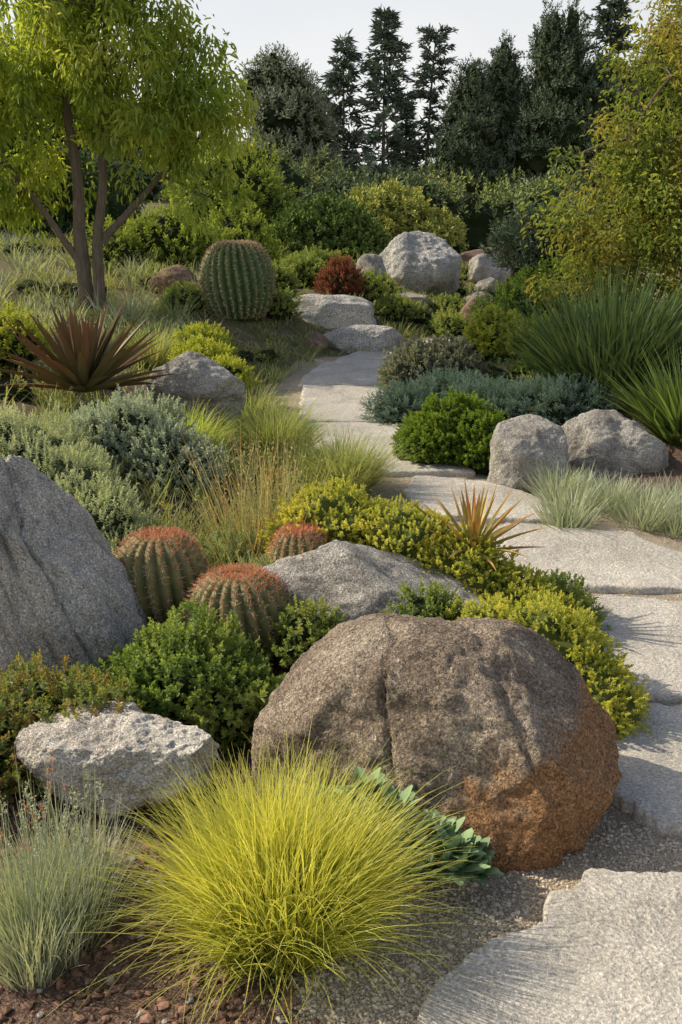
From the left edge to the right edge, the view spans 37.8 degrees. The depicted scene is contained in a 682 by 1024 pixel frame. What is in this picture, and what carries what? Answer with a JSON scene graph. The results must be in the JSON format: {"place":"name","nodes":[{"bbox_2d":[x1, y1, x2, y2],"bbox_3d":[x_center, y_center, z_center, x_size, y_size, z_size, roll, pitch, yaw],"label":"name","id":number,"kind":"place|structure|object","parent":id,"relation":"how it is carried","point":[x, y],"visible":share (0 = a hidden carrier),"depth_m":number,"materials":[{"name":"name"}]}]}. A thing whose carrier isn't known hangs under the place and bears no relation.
{"place":"outdoors","nodes":[
{"label":"outdoors","id":0,"kind":"place"},
{"bbox_2d":[102,315,198,370],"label":"fountain grass","id":1,"kind":"object","parent":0,"point":[160,357],"depth_m":9.34,"materials":[{"name":"green plant"}]},
{"bbox_2d":[229,380,314,430],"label":"fountain grass","id":2,"kind":"object","parent":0,"point":[258,398],"depth_m":8.17,"materials":[{"name":"green plant"}]},
{"bbox_2d":[0,198,681,1023],"bbox_3d":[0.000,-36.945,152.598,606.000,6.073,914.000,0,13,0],"label":"ground","id":3,"kind":"structure","parent":0,"point":[138,978],"depth_m":2.74,"materials":[{"name":"soil"}]},
{"bbox_2d":[0,674,30,701],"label":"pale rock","id":4,"kind":"object","parent":3,"relation":"on","point":[14,685],"depth_m":3.51,"materials":[{"name":"stone"}]},
{"bbox_2d":[0,298,54,374],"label":"golden shrub","id":5,"kind":"object","parent":3,"relation":"on","point":[15,344],"visible":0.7,"depth_m":7.75,"materials":[{"name":"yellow plant"}]},
{"bbox_2d":[0,454,147,675],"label":"standing rock","id":6,"kind":"object","parent":3,"relation":"on","point":[66,587],"visible":0.55,"depth_m":3.86,"materials":[{"name":"stone"}]},
{"bbox_2d":[0,116,149,241],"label":"dark hedge","id":7,"kind":"object","parent":3,"relation":"on","point":[115,209],"visible":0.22,"depth_m":16.09,"materials":[{"name":"green plant"}]},
{"bbox_2d":[0,649,151,808],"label":"red tipped shrub","id":8,"kind":"object","parent":3,"relation":"on","point":[43,696],"visible":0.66,"depth_m":3.18,"materials":[{"name":"green plant"}]},
{"bbox_2d":[0,397,159,556],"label":"silver shrub","id":9,"kind":"object","parent":3,"relation":"on","point":[75,473],"visible":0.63,"depth_m":4.88,"materials":[{"name":"green plant"}]},
{"bbox_2d":[0,747,170,994],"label":"ornamental grass","id":10,"kind":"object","parent":3,"relation":"on","point":[43,900],"depth_m":2.43,"materials":[{"name":"green plant"}]},
{"bbox_2d":[0,300,175,392],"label":"bronze agave","id":11,"kind":"object","parent":3,"relation":"on","point":[90,359],"visible":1,"depth_m":6.82,"materials":[{"name":"brown plant"}]},
{"bbox_2d":[0,224,225,342],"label":"meadow grass","id":12,"kind":"structure","parent":3,"relation":"on","point":[22,265],"depth_m":12.20,"materials":[{"name":"green plant"}]},
{"bbox_2d":[14,699,219,820],"bbox_3d":[-0.679,0.794,3.109,0.622,0.364,0.381,0,13,0],"label":"limestone rock","id":13,"kind":"object","parent":3,"relation":"on","point":[121,747],"visible":0.79,"depth_m":2.95,"materials":[{"name":"grey stone"}]},
{"bbox_2d":[0,0,260,314],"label":"leafy tree","id":14,"kind":"object","parent":3,"relation":"on","point":[62,45],"visible":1,"depth_m":11.05,"materials":[{"name":"green plant"}]},
{"bbox_2d":[52,383,229,498],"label":"silver shrub","id":15,"kind":"object","parent":3,"relation":"on","point":[146,426],"visible":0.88,"depth_m":5.53,"materials":[{"name":"grey plant"}]},
{"bbox_2d":[114,524,210,625],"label":"barrel cactus","id":16,"kind":"object","parent":3,"relation":"on","point":[164,567],"visible":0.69,"depth_m":4.14,"materials":[{"name":"green plant"}]},
{"bbox_2d":[0,516,336,1023],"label":"mulch","id":17,"kind":"object","parent":3,"relation":"on","point":[81,997],"visible":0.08,"depth_m":2.33,"materials":[{"name":"brown soil"}]},
{"bbox_2d":[147,265,198,293],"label":"red brown rock","id":18,"kind":"object","parent":3,"relation":"on","point":[179,273],"visible":0.52,"depth_m":13.09,"materials":[{"name":"brown stone"}]},
{"bbox_2d":[4,674,347,1023],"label":"pebbles","id":19,"kind":"object","parent":3,"relation":"on","point":[190,998],"visible":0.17,"depth_m":2.30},
{"bbox_2d":[81,598,285,757],"bbox_3d":[-0.559,0.597,3.624,0.799,0.509,0.691,0,13,0],"label":"boxwood shrub","id":20,"kind":"object","parent":3,"relation":"on","point":[220,692],"visible":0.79,"depth_m":3.46,"materials":[{"name":"green plant"}]},
{"bbox_2d":[0,276,381,500],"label":"meadow grass","id":21,"kind":"structure","parent":3,"relation":"on","point":[272,377],"depth_m":10.21,"materials":[{"name":"green plant"}]},
{"bbox_2d":[143,351,245,426],"bbox_3d":[-1.096,-0.928,7.500,0.776,0.582,0.525,0,13,0],"label":"grey rock","id":22,"kind":"object","parent":3,"relation":"on","point":[200,377],"visible":0.66,"depth_m":7.29,"materials":[{"name":"stone"}]},
{"bbox_2d":[85,136,307,269],"bbox_3d":[-2.174,-5.016,16.353,2.964,3.069,5.883,2,13,7],"label":"green shrub","id":23,"kind":"object","parent":3,"relation":"on","point":[163,235],"visible":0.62,"depth_m":15.55,"materials":[{"name":"green plant"}]},
{"bbox_2d":[153,399,247,463],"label":"bright grass","id":24,"kind":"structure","parent":3,"relation":"on","point":[211,432],"depth_m":6.22,"materials":[{"name":"green plant"}]},
{"bbox_2d":[18,385,394,570],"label":"meadow grass","id":25,"kind":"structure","parent":3,"relation":"on","point":[154,491],"depth_m":5.36,"materials":[{"name":"green plant"}]},
{"bbox_2d":[118,513,294,570],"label":"ornamental grass","id":26,"kind":"object","parent":3,"relation":"on","point":[245,551],"visible":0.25,"depth_m":4.59,"materials":[{"name":"green plant"}]},
{"bbox_2d":[164,319,261,391],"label":"golden shrub","id":27,"kind":"object","parent":3,"relation":"on","point":[213,345],"visible":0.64,"depth_m":8.85,"materials":[{"name":"yellow plant"}]},
{"bbox_2d":[0,2,432,197],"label":"distant trees","id":28,"kind":"object","parent":3,"relation":"on","point":[88,150],"visible":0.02,"depth_m":29.15,"materials":[{"name":"green plant"}]},
{"bbox_2d":[197,239,276,320],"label":"barrel cactus","id":29,"kind":"object","parent":3,"relation":"on","point":[237,279],"visible":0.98,"depth_m":11.87,"materials":[{"name":"plant"}]},
{"bbox_2d":[182,562,293,663],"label":"barrel cactus","id":30,"kind":"object","parent":3,"relation":"on","point":[249,595],"visible":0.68,"depth_m":3.94,"materials":[{"name":"green plant"}]},
{"bbox_2d":[142,418,371,571],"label":"wildflower grass","id":31,"kind":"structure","parent":3,"relation":"on","point":[244,527],"depth_m":4.68,"materials":[{"name":"green plant"}]},
{"bbox_2d":[60,134,473,202],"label":"background shrubs","id":32,"kind":"object","parent":3,"relation":"on","point":[317,178],"visible":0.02,"depth_m":26.13,"materials":[{"name":"green plant"}]},
{"bbox_2d":[67,219,470,336],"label":"meadow grass","id":33,"kind":"structure","parent":3,"relation":"on","point":[130,293],"depth_m":13.31,"materials":[{"name":"plant"}]},
{"bbox_2d":[42,710,496,1023],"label":"golden grass","id":34,"kind":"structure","parent":3,"relation":"on","point":[279,881],"depth_m":2.37,"materials":[{"name":"yellow plant"}]},
{"bbox_2d":[212,387,349,466],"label":"fountain grass","id":35,"kind":"object","parent":3,"relation":"on","point":[283,429],"depth_m":7.04,"materials":[{"name":"green plant"}]},
{"bbox_2d":[234,40,347,174],"bbox_3d":[-2.424,-14.339,37.908,4.196,6.358,4.933,-12,18,-43],"label":"leafy tree","id":36,"kind":"object","parent":3,"relation":"on","point":[283,94],"visible":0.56,"depth_m":36.50,"materials":[{"name":"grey plant"}]},
{"bbox_2d":[265,520,330,563],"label":"barrel cactus","id":37,"kind":"object","parent":3,"relation":"on","point":[295,540],"visible":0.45,"depth_m":4.32,"materials":[{"name":"plant"}]},
{"bbox_2d":[149,269,464,355],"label":"meadow grass","id":38,"kind":"structure","parent":3,"relation":"on","point":[410,335],"depth_m":12.29,"materials":[{"name":"green plant"}]},
{"bbox_2d":[157,243,469,336],"bbox_3d":[0.026,-2.951,13.254,3.336,1.359,4.453,6,14,23],"label":"green shrub","id":39,"kind":"object","parent":3,"relation":"on","point":[300,269],"visible":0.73,"depth_m":13.42,"materials":[{"name":"green plant"}]},
{"bbox_2d":[303,331,328,351],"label":"grey rock","id":40,"kind":"object","parent":3,"relation":"on","point":[317,338],"visible":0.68,"depth_m":11.97,"materials":[{"name":"stone"}]},
{"bbox_2d":[261,190,391,259],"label":"round shrub","id":41,"kind":"object","parent":3,"relation":"on","point":[351,226],"visible":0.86,"depth_m":16.83,"materials":[{"name":"green plant"}]},
{"bbox_2d":[312,86,350,167],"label":"pine tree","id":42,"kind":"object","parent":3,"relation":"on","point":[327,141],"visible":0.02,"depth_m":44.69,"materials":[{"name":"green plant"}]},
{"bbox_2d":[292,294,376,329],"bbox_3d":[-0.161,-2.564,12.888,1.249,0.509,0.539,0,13,0],"label":"flat rock","id":43,"kind":"object","parent":3,"relation":"on","point":[336,311],"visible":0.71,"depth_m":12.68,"materials":[{"name":"grey stone"}]},
{"bbox_2d":[0,208,681,572],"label":"ground cover","id":44,"kind":"object","parent":3,"relation":"on","point":[422,314],"visible":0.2,"depth_m":11.00,"materials":[{"name":"green plant"}]},
{"bbox_2d":[312,253,371,294],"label":"red shrub","id":45,"kind":"object","parent":3,"relation":"on","point":[341,284],"visible":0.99,"depth_m":13.43,"materials":[{"name":"red plant"}]},
{"bbox_2d":[298,360,389,386],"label":"stone path","id":46,"kind":"structure","parent":3,"relation":"on","point":[353,372],"depth_m":10.62,"materials":[{"name":"grey stone"}]},
{"bbox_2d":[299,385,389,425],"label":"stone path","id":47,"kind":"structure","parent":3,"relation":"on","point":[342,402],"depth_m":9.18,"materials":[{"name":"beige stone"}]},
{"bbox_2d":[315,28,375,182],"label":"pine tree","id":48,"kind":"object","parent":3,"relation":"on","point":[338,79],"visible":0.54,"depth_m":42.73,"materials":[{"name":"green plant"}]},
{"bbox_2d":[43,125,679,251],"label":"background shrubs","id":49,"kind":"object","parent":3,"relation":"on","point":[339,186],"visible":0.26,"depth_m":23.34,"materials":[{"name":"green plant"}]},
{"bbox_2d":[323,325,406,353],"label":"flat rock","id":50,"kind":"object","parent":3,"relation":"on","point":[366,337],"visible":0.62,"depth_m":12.16,"materials":[{"name":"grey stone"}]},
{"bbox_2d":[356,254,386,277],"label":"grey rock","id":51,"kind":"object","parent":3,"relation":"on","point":[367,261],"visible":0.3,"depth_m":14.65,"materials":[{"name":"stone"}]},
{"bbox_2d":[263,540,486,627],"bbox_3d":[0.224,0.413,4.227,1.291,0.605,0.564,0,13,0],"label":"long rock","id":52,"kind":"object","parent":3,"relation":"on","point":[354,581],"visible":0.31,"depth_m":4.11,"materials":[{"name":"grey stone"}]},
{"bbox_2d":[331,4,426,183],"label":"pine tree","id":53,"kind":"object","parent":3,"relation":"on","point":[391,43],"visible":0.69,"depth_m":41.94,"materials":[{"name":"green plant"}]},
{"bbox_2d":[311,422,475,477],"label":"stone path","id":54,"kind":"structure","parent":3,"relation":"on","point":[445,470],"depth_m":7.49,"materials":[{"name":"beige stone"}]},
{"bbox_2d":[335,178,468,249],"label":"golden shrub","id":55,"kind":"object","parent":3,"relation":"on","point":[405,212],"visible":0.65,"depth_m":19.52,"materials":[{"name":"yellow plant"}]},
{"bbox_2d":[336,335,470,360],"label":"stone path","id":56,"kind":"structure","parent":3,"relation":"on","point":[366,355],"depth_m":11.82,"materials":[{"name":"grey stone"}]},
{"bbox_2d":[305,766,503,885],"bbox_3d":[0.169,0.858,2.712,0.553,0.249,0.331,6,14,24],"label":"succulent","id":57,"kind":"object","parent":3,"relation":"on","point":[480,867],"visible":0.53,"depth_m":2.66,"materials":[{"name":"green plant"}]},
{"bbox_2d":[373,91,435,184],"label":"pine tree","id":58,"kind":"object","parent":3,"relation":"on","point":[407,126],"visible":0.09,"depth_m":45.87,"materials":[{"name":"green plant"}]},
{"bbox_2d":[392,292,430,309],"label":"flat rock","id":59,"kind":"object","parent":3,"relation":"on","point":[416,297],"visible":0.27,"depth_m":13.96,"materials":[{"name":"grey stone"}]},
{"bbox_2d":[379,231,461,296],"bbox_3d":[1.180,-3.792,15.809,1.441,1.307,1.270,0,13,0],"label":"white boulder","id":60,"kind":"object","parent":3,"relation":"on","point":[424,262],"visible":0.54,"depth_m":15.32,"materials":[{"name":"grey stone"}]},
{"bbox_2d":[164,132,681,253],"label":"background shrubs","id":61,"kind":"object","parent":3,"relation":"on","point":[497,207],"visible":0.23,"depth_m":21.95,"materials":[{"name":"green plant"}]},
{"bbox_2d":[257,474,602,640],"bbox_3d":[0.382,0.262,4.521,1.612,0.806,0.736,5,14,22],"label":"golden groundcover","id":62,"kind":"object","parent":3,"relation":"on","point":[361,520],"visible":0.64,"depth_m":4.42,"materials":[{"name":"yellow plant"}]},
{"bbox_2d":[400,23,460,169],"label":"pine tree","id":63,"kind":"object","parent":3,"relation":"on","point":[432,96],"visible":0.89,"depth_m":42.33,"materials":[{"name":"green plant"}]},
{"bbox_2d":[372,329,492,392],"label":"grey green shrub","id":64,"kind":"object","parent":3,"relation":"on","point":[416,354],"visible":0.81,"depth_m":9.41,"materials":[{"name":"green plant"}]},
{"bbox_2d":[259,567,611,669],"bbox_3d":[0.495,0.457,4.209,1.731,0.533,0.645,-8,15,-31],"label":"green shrub","id":65,"kind":"object","parent":3,"relation":"on","point":[299,636],"visible":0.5,"depth_m":3.91,"materials":[{"name":"green plant"}]},
{"bbox_2d":[251,613,621,871],"bbox_3d":[0.295,0.812,3.215,1.173,0.970,0.814,9,16,33],"label":"granite boulder","id":66,"kind":"object","parent":3,"relation":"on","point":[515,716],"visible":0.66,"depth_m":2.89,"materials":[{"name":"brown stone"}]},
{"bbox_2d":[389,385,504,475],"bbox_3d":[0.822,-0.588,7.170,0.953,0.652,0.918,0,13,0],"label":"dark green mound","id":67,"kind":"object","parent":3,"relation":"on","point":[448,431],"visible":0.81,"depth_m":6.96,"materials":[{"name":"green plant"}]},
{"bbox_2d":[424,53,517,199],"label":"cypress tree","id":68,"kind":"object","parent":3,"relation":"on","point":[464,143],"visible":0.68,"depth_m":40.64,"materials":[{"name":"green plant"}]},
{"bbox_2d":[408,478,542,569],"bbox_3d":[0.609,0.023,4.472,0.605,0.334,0.667,6,14,24],"label":"bromeliad","id":69,"kind":"object","parent":3,"relation":"on","point":[474,516],"visible":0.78,"depth_m":4.46,"materials":[{"name":"plant"}]},
{"bbox_2d":[460,296,491,326],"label":"red brown rock","id":70,"kind":"object","parent":3,"relation":"on","point":[465,308],"visible":0.16,"depth_m":13.71,"materials":[{"name":"brown stone"}]},
{"bbox_2d":[462,292,493,304],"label":"grey rock","id":71,"kind":"object","parent":3,"relation":"on","point":[471,295],"visible":0.25,"depth_m":15.14,"materials":[{"name":"stone"}]},
{"bbox_2d":[402,475,562,523],"bbox_3d":[0.889,-0.056,6.338,0.986,0.171,0.990,0,13,0],"label":"flagstone","id":72,"kind":"object","parent":3,"relation":"on","point":[439,488],"visible":0.65,"depth_m":6.31,"materials":[{"name":"grey stone"}]},
{"bbox_2d":[474,277,496,291],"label":"grey rock","id":73,"kind":"object","parent":3,"relation":"on","point":[483,285],"visible":0.32,"depth_m":16.19,"materials":[{"name":"stone"}]},
{"bbox_2d":[460,247,513,279],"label":"red brown rock","id":74,"kind":"object","parent":3,"relation":"on","point":[466,256],"visible":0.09,"depth_m":18.22,"materials":[{"name":"stone"}]},
{"bbox_2d":[354,364,621,425],"bbox_3d":[1.189,-0.929,8.252,1.429,0.592,2.124,-12,17,-41],"label":"blue juniper","id":75,"kind":"object","parent":3,"relation":"on","point":[549,400],"visible":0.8,"depth_m":8.07,"materials":[{"name":"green plant"}]},
{"bbox_2d":[467,253,510,283],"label":"grey rock","id":76,"kind":"object","parent":3,"relation":"on","point":[483,268],"visible":0.54,"depth_m":17.77,"materials":[{"name":"stone"}]},
{"bbox_2d":[450,302,564,361],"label":"golden shrub","id":77,"kind":"object","parent":3,"relation":"on","point":[480,338],"visible":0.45,"depth_m":10.95,"materials":[{"name":"green plant"}]},
{"bbox_2d":[482,28,533,190],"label":"cypress tree","id":78,"kind":"object","parent":3,"relation":"on","point":[506,77],"visible":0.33,"depth_m":41.32,"materials":[{"name":"green plant"}]},
{"bbox_2d":[487,414,568,493],"bbox_3d":[1.274,-0.342,6.713,0.569,0.625,0.532,0,13,0],"label":"grey rock","id":79,"kind":"object","parent":3,"relation":"on","point":[526,441],"visible":0.63,"depth_m":6.52,"materials":[{"name":"stone"}]},
{"bbox_2d":[434,583,652,738],"bbox_3d":[0.782,0.602,3.796,0.896,0.624,0.723,12,18,42],"label":"golden groundcover","id":80,"kind":"object","parent":3,"relation":"on","point":[599,669],"visible":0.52,"depth_m":3.65,"materials":[{"name":"yellow plant"}]},
{"bbox_2d":[493,0,602,187],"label":"cypress tree","id":81,"kind":"object","parent":3,"relation":"on","point":[544,116],"visible":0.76,"depth_m":40.02,"materials":[{"name":"green plant"}]},
{"bbox_2d":[417,868,681,1023],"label":"flagstone","id":82,"kind":"object","parent":3,"relation":"on","point":[600,946],"visible":1,"depth_m":2.34,"materials":[{"name":"grey stone"}]},
{"bbox_2d":[478,200,629,286],"bbox_3d":[3.196,-3.833,14.656,2.342,1.498,1.894,0,13,0],"label":"blue juniper","id":83,"kind":"object","parent":3,"relation":"on","point":[516,253],"visible":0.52,"depth_m":14.16,"materials":[{"name":"green plant"}]},
{"bbox_2d":[468,252,647,372],"bbox_3d":[2.447,-2.288,11.295,2.051,1.396,5.282,2,13,8],"label":"green shrub","id":84,"kind":"object","parent":3,"relation":"on","point":[513,293],"visible":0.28,"depth_m":11.80,"materials":[{"name":"green plant"}]},
{"bbox_2d":[477,258,681,405],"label":"dark spiky yucca","id":85,"kind":"object","parent":3,"relation":"on","point":[617,334],"visible":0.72,"depth_m":8.01,"materials":[{"name":"green leaf"}]},
{"bbox_2d":[481,523,681,594],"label":"flagstone","id":86,"kind":"object","parent":3,"relation":"on","point":[615,561],"visible":0.64,"depth_m":5.31,"materials":[{"name":"grey stone"}]},
{"bbox_2d":[511,459,681,538],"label":"ornamental grasses","id":87,"kind":"object","parent":3,"relation":"on","point":[658,508],"visible":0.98,"depth_m":5.92,"materials":[{"name":"green plant"}]},
{"bbox_2d":[520,0,681,327],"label":"autumn tree","id":88,"kind":"object","parent":3,"relation":"on","point":[654,227],"visible":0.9,"depth_m":10.81,"materials":[{"name":"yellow plant"}]},
{"bbox_2d":[582,0,640,75],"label":"pine tree","id":89,"kind":"object","parent":3,"relation":"on","point":[607,25],"visible":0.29,"depth_m":42.06,"materials":[{"name":"green plant"}]},
{"bbox_2d":[568,48,655,187],"bbox_3d":[10.827,-14.922,40.582,4.095,7.500,4.257,-11,17,-41],"label":"cypress tree","id":90,"kind":"object","parent":3,"relation":"on","point":[594,91],"visible":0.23,"depth_m":39.59,"materials":[{"name":"green plant"}]},
{"bbox_2d":[561,409,668,476],"bbox_3d":[1.915,-0.421,7.068,0.779,0.634,0.627,0,13,0],"label":"grey rock","id":91,"kind":"object","parent":3,"relation":"on","point":[612,440],"visible":0.69,"depth_m":6.81,"materials":[{"name":"stone"}]},
{"bbox_2d":[580,595,681,703],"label":"flagstone","id":92,"kind":"object","parent":3,"relation":"on","point":[646,632],"visible":0.53,"depth_m":4.35,"materials":[{"name":"grey stone"}]},
{"bbox_2d":[580,341,681,445],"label":"spiky yucca","id":93,"kind":"object","parent":3,"relation":"on","point":[664,421],"visible":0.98,"depth_m":7.22,"materials":[{"name":"green plant"}]},
{"bbox_2d":[611,703,681,836],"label":"flagstone","id":94,"kind":"object","parent":3,"relation":"on","point":[648,791],"visible":0.64,"depth_m":3.25,"materials":[{"name":"grey stone"}]},
{"bbox_2d":[626,11,681,169],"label":"cypress tree","id":95,"kind":"object","parent":3,"relation":"on","point":[662,71],"visible":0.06,"depth_m":41.14,"materials":[{"name":"green plant"}]},
{"bbox_2d":[0,0,681,180],"label":"sky","id":96,"kind":"structure","parent":0,"point":[307,28],"materials":[{"name":"white"}]},
{"bbox_2d":[261,414,423,500],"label":"fountain grass","id":97,"kind":"object","parent":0,"point":[348,462],"depth_m":6.37,"materials":[{"name":"green plant"}]},
{"bbox_2d":[258,536,681,1023],"bbox_3d":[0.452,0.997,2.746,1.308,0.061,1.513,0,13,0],"label":"gravel","id":98,"kind":"structure","parent":0,"point":[399,974],"depth_m":2.50,"materials":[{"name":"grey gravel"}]},
{"bbox_2d":[480,309,681,421],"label":"meadow grass","id":99,"kind":"structure","parent":0,"point":[490,358],"depth_m":10.02,"materials":[{"name":"green plant"}]}
]}

